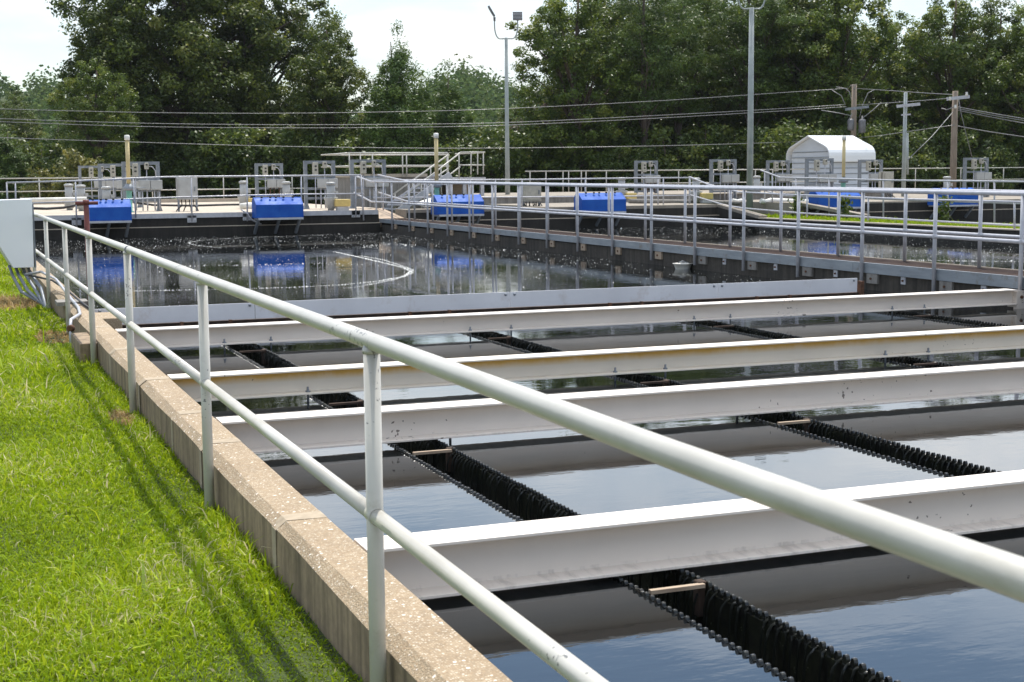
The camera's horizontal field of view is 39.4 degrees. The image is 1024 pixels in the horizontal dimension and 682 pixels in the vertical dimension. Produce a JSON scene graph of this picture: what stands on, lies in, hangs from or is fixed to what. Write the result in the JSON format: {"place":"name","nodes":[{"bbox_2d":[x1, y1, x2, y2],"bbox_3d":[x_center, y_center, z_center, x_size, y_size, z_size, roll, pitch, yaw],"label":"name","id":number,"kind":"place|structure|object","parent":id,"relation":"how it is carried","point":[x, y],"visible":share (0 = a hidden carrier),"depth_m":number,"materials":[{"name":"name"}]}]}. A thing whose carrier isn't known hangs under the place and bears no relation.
{"place":"outdoors","nodes":[
{"label":"outdoors","id":0,"kind":"place"},
{"bbox_2d":[0,292,141,426],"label":"dead grass","id":1,"kind":"structure","parent":0,"point":[13,301],"depth_m":15.56,"materials":[{"name":"plant"}]},
{"bbox_2d":[0,90,516,132],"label":"hill","id":2,"kind":"structure","parent":0,"point":[2,99],"depth_m":291.03,"materials":[{"name":"plant"}]},
{"bbox_2d":[0,54,1009,180],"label":"distant forest","id":3,"kind":"object","parent":2,"relation":"on","point":[493,94],"visible":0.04,"depth_m":272.38,"materials":[{"name":"plant"}]},
{"bbox_2d":[0,189,1021,681],"bbox_3d":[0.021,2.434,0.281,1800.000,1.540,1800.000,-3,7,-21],"label":"ground","id":4,"kind":"structure","parent":0,"point":[288,663],"depth_m":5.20,"materials":[{"name":"plant"}]},
{"bbox_2d":[0,123,45,199],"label":"tree","id":5,"kind":"object","parent":4,"relation":"on","point":[12,153],"visible":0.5,"depth_m":79.36,"materials":[{"name":"green plant"}]},
{"bbox_2d":[0,99,45,153],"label":"tree","id":6,"kind":"object","parent":4,"relation":"on","point":[23,130],"visible":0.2,"depth_m":87.37,"materials":[{"name":"green plant"}]},
{"bbox_2d":[0,199,46,307],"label":"electrical cabinet","id":7,"kind":"object","parent":4,"relation":"on","point":[17,240],"visible":0.84,"depth_m":19.59,"materials":[{"name":"metal"}]},
{"bbox_2d":[0,90,49,147],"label":"tree","id":8,"kind":"object","parent":4,"relation":"on","point":[5,119],"visible":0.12,"depth_m":96.72,"materials":[{"name":"green plant"}]},
{"bbox_2d":[16,166,64,197],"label":"shrub","id":9,"kind":"object","parent":4,"relation":"on","point":[45,186],"visible":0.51,"depth_m":69.74,"materials":[{"name":"green plant"}]},
{"bbox_2d":[23,138,79,183],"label":"shrub","id":10,"kind":"object","parent":4,"relation":"on","point":[48,149],"visible":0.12,"depth_m":81.67,"materials":[{"name":"green plant"}]},
{"bbox_2d":[44,146,105,199],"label":"shrub","id":11,"kind":"object","parent":4,"relation":"on","point":[74,162],"visible":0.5,"depth_m":68.39,"materials":[{"name":"green plant"}]},
{"bbox_2d":[45,58,143,194],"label":"tree","id":12,"kind":"object","parent":4,"relation":"on","point":[99,144],"visible":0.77,"depth_m":74.17,"materials":[{"name":"green plant"}]},
{"bbox_2d":[52,0,182,172],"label":"oak tree","id":13,"kind":"object","parent":4,"relation":"on","point":[147,64],"visible":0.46,"depth_m":80.29,"materials":[{"name":"green plant"}]},
{"bbox_2d":[130,155,188,198],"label":"shrub","id":14,"kind":"object","parent":4,"relation":"on","point":[166,183],"visible":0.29,"depth_m":80.09,"materials":[{"name":"green plant"}]},
{"bbox_2d":[44,0,310,175],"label":"oak tree","id":15,"kind":"object","parent":4,"relation":"on","point":[190,84],"visible":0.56,"depth_m":81.12,"materials":[{"name":"green plant"}]},
{"bbox_2d":[168,155,234,198],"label":"shrub","id":16,"kind":"object","parent":4,"relation":"on","point":[177,171],"visible":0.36,"depth_m":77.66,"materials":[{"name":"green plant"}]},
{"bbox_2d":[34,198,379,240],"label":"concrete deck","id":17,"kind":"structure","parent":4,"relation":"on","point":[167,221],"depth_m":42.12,"materials":[{"name":"concrete"}]},
{"bbox_2d":[85,198,131,237],"bbox_3d":[-11.414,-3.472,40.415,1.228,1.119,0.670,-3,7,-21],"label":"drive cover","id":18,"kind":"object","parent":17,"relation":"attached to","point":[110,211],"visible":0.84,"depth_m":40.21,"materials":[{"name":"plastic"}]},
{"bbox_2d":[98,164,141,206],"bbox_3d":[-13.924,-5.520,50.810,1.545,1.561,0.340,-3,7,-21],"label":"control stand","id":19,"kind":"object","parent":17,"relation":"on","point":[113,175],"visible":0.4,"depth_m":50.62,"materials":[{"name":"metal"}]},
{"bbox_2d":[121,161,162,210],"bbox_3d":[-11.593,-4.836,44.754,1.235,1.550,0.340,-3,7,-21],"label":"control stand","id":20,"kind":"object","parent":17,"relation":"on","point":[154,185],"visible":0.96,"depth_m":44.71,"materials":[{"name":"metal"}]},
{"bbox_2d":[0,176,316,197],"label":"deck railing","id":21,"kind":"object","parent":17,"relation":"on","point":[223,189],"visible":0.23,"depth_m":60.06,"materials":[{"name":"metal"}]},
{"bbox_2d":[6,174,363,226],"bbox_3d":[-9.262,-4.091,41.525,10.235,1.418,0.084,-3,7,-21],"label":"deck railing","id":22,"kind":"object","parent":17,"relation":"on","point":[76,222],"visible":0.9,"depth_m":41.56,"materials":[{"name":"metal"}]},
{"bbox_2d":[176,178,198,211],"bbox_3d":[-10.099,-4.536,44.264,0.701,1.040,0.461,-3,7,-21],"label":"control cabinet","id":23,"kind":"object","parent":17,"relation":"on","point":[183,186],"visible":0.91,"depth_m":44.15,"materials":[{"name":"grey metal"}]},
{"bbox_2d":[254,163,284,196],"bbox_3d":[-8.685,-5.598,51.225,1.080,1.530,0.340,-3,7,-21],"label":"control stand","id":24,"kind":"object","parent":17,"relation":"on","point":[274,183],"visible":0.77,"depth_m":51.11,"materials":[{"name":"metal"}]},
{"bbox_2d":[252,196,303,233],"bbox_3d":[-6.907,-3.714,42.171,1.404,1.119,0.670,-3,7,-21],"label":"drive cover","id":25,"kind":"object","parent":17,"relation":"attached to","point":[278,209],"visible":1,"depth_m":41.95,"materials":[{"name":"plastic"}]},
{"bbox_2d":[303,161,337,208],"bbox_3d":[-6.208,-5.053,46.230,1.104,1.550,0.340,-3,7,-21],"label":"control stand","id":26,"kind":"object","parent":17,"relation":"on","point":[321,183],"visible":0.78,"depth_m":46.11,"materials":[{"name":"metal"}]},
{"bbox_2d":[324,182,350,209],"bbox_3d":[-5.375,-4.449,43.913,0.847,0.866,0.465,1,7,12],"label":"drive motor","id":27,"kind":"object","parent":17,"relation":"on","point":[332,202],"visible":0.98,"depth_m":43.83,"materials":[{"name":"grey metal"}]},
{"bbox_2d":[349,159,388,207],"bbox_3d":[-4.686,-5.143,46.762,1.270,1.579,0.340,-3,7,-21],"label":"control stand","id":28,"kind":"object","parent":17,"relation":"on","point":[369,185],"visible":0.86,"depth_m":46.68,"materials":[{"name":"metal"}]},
{"bbox_2d":[181,120,262,198],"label":"shrub","id":29,"kind":"object","parent":4,"relation":"on","point":[202,151],"visible":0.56,"depth_m":76.88,"materials":[{"name":"green plant"}]},
{"bbox_2d":[160,0,353,171],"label":"oak tree","id":30,"kind":"object","parent":4,"relation":"on","point":[296,29],"visible":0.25,"depth_m":85.20,"materials":[{"name":"green plant"}]},
{"bbox_2d":[205,122,311,197],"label":"shrub","id":31,"kind":"object","parent":4,"relation":"on","point":[285,139],"visible":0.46,"depth_m":77.16,"materials":[{"name":"green plant"}]},
{"bbox_2d":[21,261,511,681],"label":"tank wall","id":32,"kind":"structure","parent":4,"relation":"on","point":[316,555],"depth_m":5.89,"materials":[{"name":"concrete"}]},
{"bbox_2d":[95,278,863,328],"bbox_3d":[0.072,-0.465,17.743,10.175,0.295,0.195,-3,7,-21],"label":"scum baffle","id":33,"kind":"object","parent":32,"relation":"attached to","point":[169,316],"visible":0.88,"depth_m":17.68,"materials":[{"name":"metal"}]},
{"bbox_2d":[33,212,1023,681],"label":"guard rail","id":34,"kind":"object","parent":32,"relation":"on","point":[995,570],"visible":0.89,"depth_m":3.47,"materials":[{"name":"metal"}]},
{"bbox_2d":[216,362,1023,453],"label":"steel beam","id":35,"kind":"structure","parent":32,"relation":"attached to","point":[331,428],"depth_m":9.57,"materials":[{"name":"metal"}]},
{"bbox_2d":[354,470,1023,599],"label":"steel beam","id":36,"kind":"structure","parent":32,"relation":"attached to","point":[511,555],"depth_m":6.08,"materials":[{"name":"metal"}]},
{"bbox_2d":[285,155,326,204],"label":"shrub","id":37,"kind":"object","parent":4,"relation":"on","point":[311,182],"visible":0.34,"depth_m":77.08,"materials":[{"name":"green plant"}]},
{"bbox_2d":[276,8,376,171],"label":"oak tree","id":38,"kind":"object","parent":4,"relation":"on","point":[325,85],"visible":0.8,"depth_m":78.54,"materials":[{"name":"green plant"}]},
{"bbox_2d":[297,130,386,203],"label":"shrub","id":39,"kind":"object","parent":4,"relation":"on","point":[348,142],"visible":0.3,"depth_m":76.72,"materials":[{"name":"green plant"}]},
{"bbox_2d":[346,19,452,193],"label":"cedar tree","id":40,"kind":"object","parent":4,"relation":"on","point":[399,139],"visible":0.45,"depth_m":78.75,"materials":[{"name":"green plant"}]},
{"bbox_2d":[420,58,490,192],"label":"cedar tree","id":41,"kind":"object","parent":4,"relation":"on","point":[448,102],"visible":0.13,"depth_m":81.10,"materials":[{"name":"green plant"}]},
{"bbox_2d":[426,135,496,192],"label":"shrub","id":42,"kind":"object","parent":4,"relation":"on","point":[454,162],"visible":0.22,"depth_m":77.78,"materials":[{"name":"green plant"}]},
{"bbox_2d":[453,118,545,192],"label":"shrub","id":43,"kind":"object","parent":4,"relation":"on","point":[495,152],"visible":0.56,"depth_m":76.68,"materials":[{"name":"green plant"}]},
{"bbox_2d":[521,126,600,191],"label":"shrub","id":44,"kind":"object","parent":4,"relation":"on","point":[563,166],"visible":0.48,"depth_m":78.75,"materials":[{"name":"green plant"}]},
{"bbox_2d":[504,0,638,191],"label":"oak tree","id":45,"kind":"object","parent":4,"relation":"on","point":[567,55],"visible":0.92,"depth_m":78.25,"materials":[{"name":"green plant"}]},
{"bbox_2d":[579,0,672,163],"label":"oak tree","id":46,"kind":"object","parent":4,"relation":"on","point":[628,112],"visible":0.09,"depth_m":83.82,"materials":[{"name":"green plant"}]},
{"bbox_2d":[587,142,665,191],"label":"shrub","id":47,"kind":"object","parent":4,"relation":"on","point":[627,164],"visible":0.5,"depth_m":76.91,"materials":[{"name":"green plant"}]},
{"bbox_2d":[586,0,708,149],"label":"pine tree","id":48,"kind":"object","parent":4,"relation":"on","point":[653,18],"visible":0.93,"depth_m":78.50,"materials":[{"name":"green plant"}]},
{"bbox_2d":[602,121,705,190],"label":"shrub","id":49,"kind":"object","parent":4,"relation":"on","point":[681,150],"visible":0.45,"depth_m":78.27,"materials":[{"name":"green plant"}]},
{"bbox_2d":[617,0,724,144],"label":"pine tree","id":50,"kind":"object","parent":4,"relation":"on","point":[700,68],"visible":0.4,"depth_m":82.64,"materials":[{"name":"green plant"}]},
{"bbox_2d":[658,148,705,190],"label":"shrub","id":51,"kind":"object","parent":4,"relation":"on","point":[687,166],"visible":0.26,"depth_m":77.92,"materials":[{"name":"green plant"}]},
{"bbox_2d":[395,190,1020,228],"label":"concrete deck","id":52,"kind":"structure","parent":4,"relation":"on","point":[921,210],"depth_m":48.83,"materials":[{"name":"concrete"}]},
{"bbox_2d":[321,152,485,213],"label":"stair tower","id":53,"kind":"structure","parent":52,"relation":"on","point":[399,189],"depth_m":53.91,"materials":[{"name":"grey metal"}]},
{"bbox_2d":[431,194,483,223],"bbox_3d":[-1.679,-3.994,44.208,1.519,1.119,0.670,-3,7,-21],"label":"drive cover","id":54,"kind":"object","parent":52,"relation":"attached to","point":[439,212],"visible":0.73,"depth_m":43.95,"materials":[{"name":"plastic"}]},
{"bbox_2d":[488,6,521,194],"bbox_3d":[-0.245,-9.161,57.341,1.389,8.420,0.410,0,7,4],"label":"light pole","id":55,"kind":"object","parent":52,"relation":"on","point":[517,16],"visible":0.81,"depth_m":57.24,"materials":[{"name":"metal"}]},
{"bbox_2d":[373,176,690,209],"bbox_3d":[0.877,-4.802,46.626,11.184,1.040,0.050,-3,7,-21],"label":"deck railing","id":56,"kind":"object","parent":52,"relation":"on","point":[522,196],"visible":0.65,"depth_m":46.51,"materials":[{"name":"metal"}]},
{"bbox_2d":[574,192,625,226],"bbox_3d":[2.837,-4.237,45.967,1.550,1.119,0.670,-3,7,-21],"label":"drive cover","id":57,"kind":"object","parent":52,"relation":"attached to","point":[596,202],"visible":0.82,"depth_m":45.71,"materials":[{"name":"plastic"}]},
{"bbox_2d":[634,161,659,193],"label":"control stand","id":58,"kind":"object","parent":52,"relation":"on","point":[643,170],"visible":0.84,"depth_m":57.11,"materials":[{"name":"metal"}]},
{"bbox_2d":[709,159,739,199],"bbox_3d":[8.177,-6.231,55.252,1.220,1.573,0.340,-3,7,-21],"label":"control stand","id":59,"kind":"object","parent":52,"relation":"on","point":[730,178],"visible":0.9,"depth_m":55.17,"materials":[{"name":"metal"}]},
{"bbox_2d":[525,167,1023,191],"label":"deck railing","id":60,"kind":"object","parent":52,"relation":"on","point":[562,171],"visible":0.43,"depth_m":68.60,"materials":[{"name":"metal"}]},
{"bbox_2d":[766,160,792,185],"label":"control stand","id":61,"kind":"object","parent":52,"relation":"on","point":[782,174],"visible":0.82,"depth_m":60.12,"materials":[{"name":"metal"}]},
{"bbox_2d":[803,158,836,198],"bbox_3d":[11.470,-6.023,53.261,1.270,1.558,0.340,-3,7,-21],"label":"control stand","id":62,"kind":"object","parent":52,"relation":"on","point":[829,174],"visible":0.81,"depth_m":53.14,"materials":[{"name":"metal"}]},
{"bbox_2d":[808,192,860,217],"bbox_3d":[11.109,-4.681,49.189,1.696,1.119,0.670,-3,7,-21],"label":"drive cover","id":63,"kind":"object","parent":52,"relation":"attached to","point":[856,205],"visible":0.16,"depth_m":48.90,"materials":[{"name":"plastic"}]},
{"bbox_2d":[857,160,882,187],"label":"control stand","id":64,"kind":"object","parent":52,"relation":"on","point":[873,175],"visible":0.62,"depth_m":59.10,"materials":[{"name":"metal"}]},
{"bbox_2d":[896,92,919,196],"bbox_3d":[16.623,-7.921,60.126,0.844,5.027,0.635,-5,8,-36],"label":"utility pole","id":65,"kind":"object","parent":52,"relation":"on","point":[905,155],"visible":0.89,"depth_m":60.07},
{"bbox_2d":[0,125,952,148],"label":"overhead wire","id":66,"kind":"object","parent":65,"relation":"hanging from","point":[446,148],"visible":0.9,"depth_m":61.99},
{"bbox_2d":[908,91,971,187],"bbox_3d":[16.886,-7.558,57.285,3.771,4.952,0.770,-5,8,-33],"label":"utility pole","id":67,"kind":"object","parent":52,"relation":"on","point":[955,97],"visible":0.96,"depth_m":58.07,"materials":[{"name":"brown wood"}]},
{"bbox_2d":[927,187,977,218],"bbox_3d":[15.734,-4.929,50.991,1.708,1.119,0.670,-3,7,-21],"label":"drive cover","id":68,"kind":"object","parent":52,"relation":"attached to","point":[955,205],"visible":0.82,"depth_m":50.83,"materials":[{"name":"plastic"}]},
{"bbox_2d":[962,158,991,196],"bbox_3d":[18.599,-6.553,57.259,1.258,1.572,0.340,-3,7,-21],"label":"control stand","id":69,"kind":"object","parent":52,"relation":"on","point":[985,174],"visible":0.91,"depth_m":57.15,"materials":[{"name":"metal"}]},
{"bbox_2d":[657,0,766,170],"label":"oak tree","id":70,"kind":"object","parent":4,"relation":"on","point":[731,119],"visible":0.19,"depth_m":87.86,"materials":[{"name":"green plant"}]},
{"bbox_2d":[677,118,754,185],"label":"shrub","id":71,"kind":"object","parent":4,"relation":"on","point":[724,150],"visible":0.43,"depth_m":79.99,"materials":[{"name":"green plant"}]},
{"bbox_2d":[698,0,813,133],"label":"pine tree","id":72,"kind":"object","parent":4,"relation":"on","point":[763,32],"visible":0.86,"depth_m":82.26,"materials":[{"name":"green plant"}]},
{"bbox_2d":[729,122,801,185],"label":"shrub","id":73,"kind":"object","parent":4,"relation":"on","point":[742,162],"visible":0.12,"depth_m":79.83,"materials":[{"name":"green plant"}]},
{"bbox_2d":[723,0,855,143],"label":"oak tree","id":74,"kind":"object","parent":4,"relation":"on","point":[805,5],"visible":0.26,"depth_m":83.26,"materials":[{"name":"green plant"}]},
{"bbox_2d":[753,116,836,185],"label":"shrub","id":75,"kind":"object","parent":4,"relation":"on","point":[775,151],"visible":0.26,"depth_m":76.40,"materials":[{"name":"green plant"}]},
{"bbox_2d":[760,0,899,156],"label":"oak tree","id":76,"kind":"object","parent":4,"relation":"on","point":[838,45],"visible":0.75,"depth_m":81.42,"materials":[{"name":"green plant"}]},
{"bbox_2d":[786,136,875,187],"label":"metal shed","id":77,"kind":"structure","parent":4,"relation":"on","point":[801,150],"depth_m":70.67,"materials":[{"name":"white"}]},
{"bbox_2d":[846,10,947,186],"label":"oak tree","id":78,"kind":"object","parent":4,"relation":"on","point":[896,48],"visible":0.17,"depth_m":86.44,"materials":[{"name":"green plant"}]},
{"bbox_2d":[856,119,948,187],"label":"shrub","id":79,"kind":"object","parent":4,"relation":"on","point":[890,151],"visible":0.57,"depth_m":77.09,"materials":[{"name":"green plant"}]},
{"bbox_2d":[887,0,1014,165],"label":"oak tree","id":80,"kind":"object","parent":4,"relation":"on","point":[944,59],"visible":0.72,"depth_m":82.32,"materials":[{"name":"green plant"}]},
{"bbox_2d":[912,125,1009,187],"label":"shrub","id":81,"kind":"object","parent":4,"relation":"on","point":[963,151],"visible":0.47,"depth_m":79.34,"materials":[{"name":"green plant"}]},
{"bbox_2d":[956,0,1023,188],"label":"oak tree","id":82,"kind":"object","parent":4,"relation":"on","point":[992,8],"visible":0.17,"depth_m":83.99,"materials":[{"name":"green plant"}]},
{"bbox_2d":[956,147,1023,189],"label":"shrub","id":83,"kind":"object","parent":4,"relation":"on","point":[1008,174],"visible":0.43,"depth_m":78.78,"materials":[{"name":"green plant"}]},
{"bbox_2d":[974,1,1023,175],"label":"oak tree","id":84,"kind":"object","parent":4,"relation":"on","point":[1017,83],"visible":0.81,"depth_m":81.06,"materials":[{"name":"green plant"}]},
{"bbox_3d":[15.173,-2.120,36.200,0.300,1.490,28.300,-3,7,-21],"label":"tank wall","id":85,"kind":"object","parent":4,"relation":"on","visible":0},
{"bbox_2d":[760,169,1023,222],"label":"tank railing","id":86,"kind":"object","parent":85,"relation":"on","point":[947,181],"visible":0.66,"depth_m":44.63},
{"bbox_2d":[0,0,1023,124],"label":"sky","id":87,"kind":"structure","parent":0,"point":[435,31],"materials":[{"name":"white"}]},
{"bbox_2d":[35,232,1023,681],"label":"water","id":88,"kind":"structure","parent":0,"point":[893,616],"depth_m":8.62,"materials":[{"name":"black liquid"}]},
{"bbox_2d":[191,321,900,681],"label":"weir trough","id":89,"kind":"object","parent":88,"relation":"in","point":[779,647],"visible":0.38,"depth_m":5.84,"materials":[{"name":"metal"}]},
{"bbox_2d":[429,314,1005,476],"bbox_3d":[1.552,0.603,10.518,0.325,0.405,15.828,-3,7,-21],"label":"weir trough","id":90,"kind":"object","parent":88,"relation":"in","point":[933,462],"visible":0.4,"depth_m":9.33,"materials":[{"name":"metal"}]},
{"bbox_2d":[626,305,959,368],"bbox_3d":[4.013,0.470,11.477,0.325,0.405,15.828,-3,7,-21],"label":"weir trough","id":91,"kind":"object","parent":88,"relation":"in","point":[916,362],"visible":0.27,"depth_m":14.90,"materials":[{"name":"metal"}]},
{"bbox_2d":[802,297,1016,327],"bbox_3d":[6.470,0.339,12.434,0.325,0.405,15.828,-3,7,-21],"label":"weir trough","id":92,"kind":"object","parent":88,"relation":"in","point":[955,320],"visible":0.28,"depth_m":16.42,"materials":[{"name":"metal"}]},
{"bbox_2d":[380,223,1023,360],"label":"dividing wall","id":93,"kind":"structure","parent":0,"point":[890,283],"depth_m":25.78,"materials":[{"name":"concrete"}]},
{"bbox_2d":[115,288,1023,350],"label":"steel beam","id":94,"kind":"structure","parent":93,"relation":"attached to","point":[236,333],"depth_m":15.44,"materials":[{"name":"metal"}]},
{"bbox_2d":[167,325,1023,401],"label":"steel beam","id":95,"kind":"structure","parent":93,"relation":"attached to","point":[279,382],"depth_m":11.76,"materials":[{"name":"metal"}]},
{"bbox_2d":[357,208,1023,290],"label":"walkway","id":96,"kind":"structure","parent":93,"relation":"on","point":[948,276],"depth_m":23.27,"materials":[{"name":"grey concrete"}]},
{"bbox_2d":[354,176,1023,291],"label":"walkway railing","id":97,"kind":"object","parent":96,"relation":"attached to","point":[934,236],"visible":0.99,"depth_m":23.63,"materials":[{"name":"metal"}]},
{"bbox_2d":[377,174,1023,267],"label":"walkway railing","id":98,"kind":"object","parent":96,"relation":"on","point":[839,226],"visible":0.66,"depth_m":24.74,"materials":[{"name":"metal"}]},
{"bbox_2d":[542,225,1023,269],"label":"water","id":99,"kind":"structure","parent":0,"point":[996,254],"depth_m":34.86,"materials":[{"name":"black liquid"}]},
{"bbox_2d":[721,218,1019,239],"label":"tank wall","id":100,"kind":"structure","parent":0,"point":[1007,231],"depth_m":38.46,"materials":[{"name":"concrete"}]},
{"bbox_2d":[690,176,1020,228],"bbox_3d":[9.400,-4.198,42.044,0.054,1.338,17.380,-3,7,-21],"label":"tank railing","id":101,"kind":"object","parent":100,"relation":"on","point":[1014,224],"visible":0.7,"depth_m":40.02,"materials":[{"name":"metal"}]},
{"bbox_2d":[764,213,1019,228],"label":"grass","id":102,"kind":"structure","parent":0,"point":[789,216],"depth_m":42.49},
{"label":"yard path","id":103,"kind":"structure","parent":0,"visible":0},
{"bbox_2d":[821,84,881,136],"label":"utility pole","id":104,"kind":"object","parent":103,"relation":"on","point":[851,124],"visible":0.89,"depth_m":75.59,"materials":[{"name":"wood"}]},
{"bbox_2d":[0,104,844,124],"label":"overhead wire","id":105,"kind":"object","parent":104,"relation":"attached to","point":[394,124],"visible":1,"depth_m":63.99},
{"bbox_2d":[0,106,846,127],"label":"overhead wire","id":106,"kind":"object","parent":104,"relation":"attached to","point":[411,127],"visible":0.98,"depth_m":63.99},
{"bbox_2d":[11,88,847,113],"bbox_3d":[-2.016,-11.422,67.054,43.454,1.624,7.360,-3,7,-18],"label":"overhead wire","id":107,"kind":"object","parent":104,"relation":"attached to","point":[409,111],"visible":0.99,"depth_m":63.99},
{"label":"grass strip","id":108,"kind":"structure","parent":0,"visible":0},
{"bbox_2d":[738,0,765,210],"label":"light pole","id":109,"kind":"object","parent":108,"relation":"on","point":[749,196],"visible":0.76,"depth_m":50.82,"materials":[{"name":"metal"}]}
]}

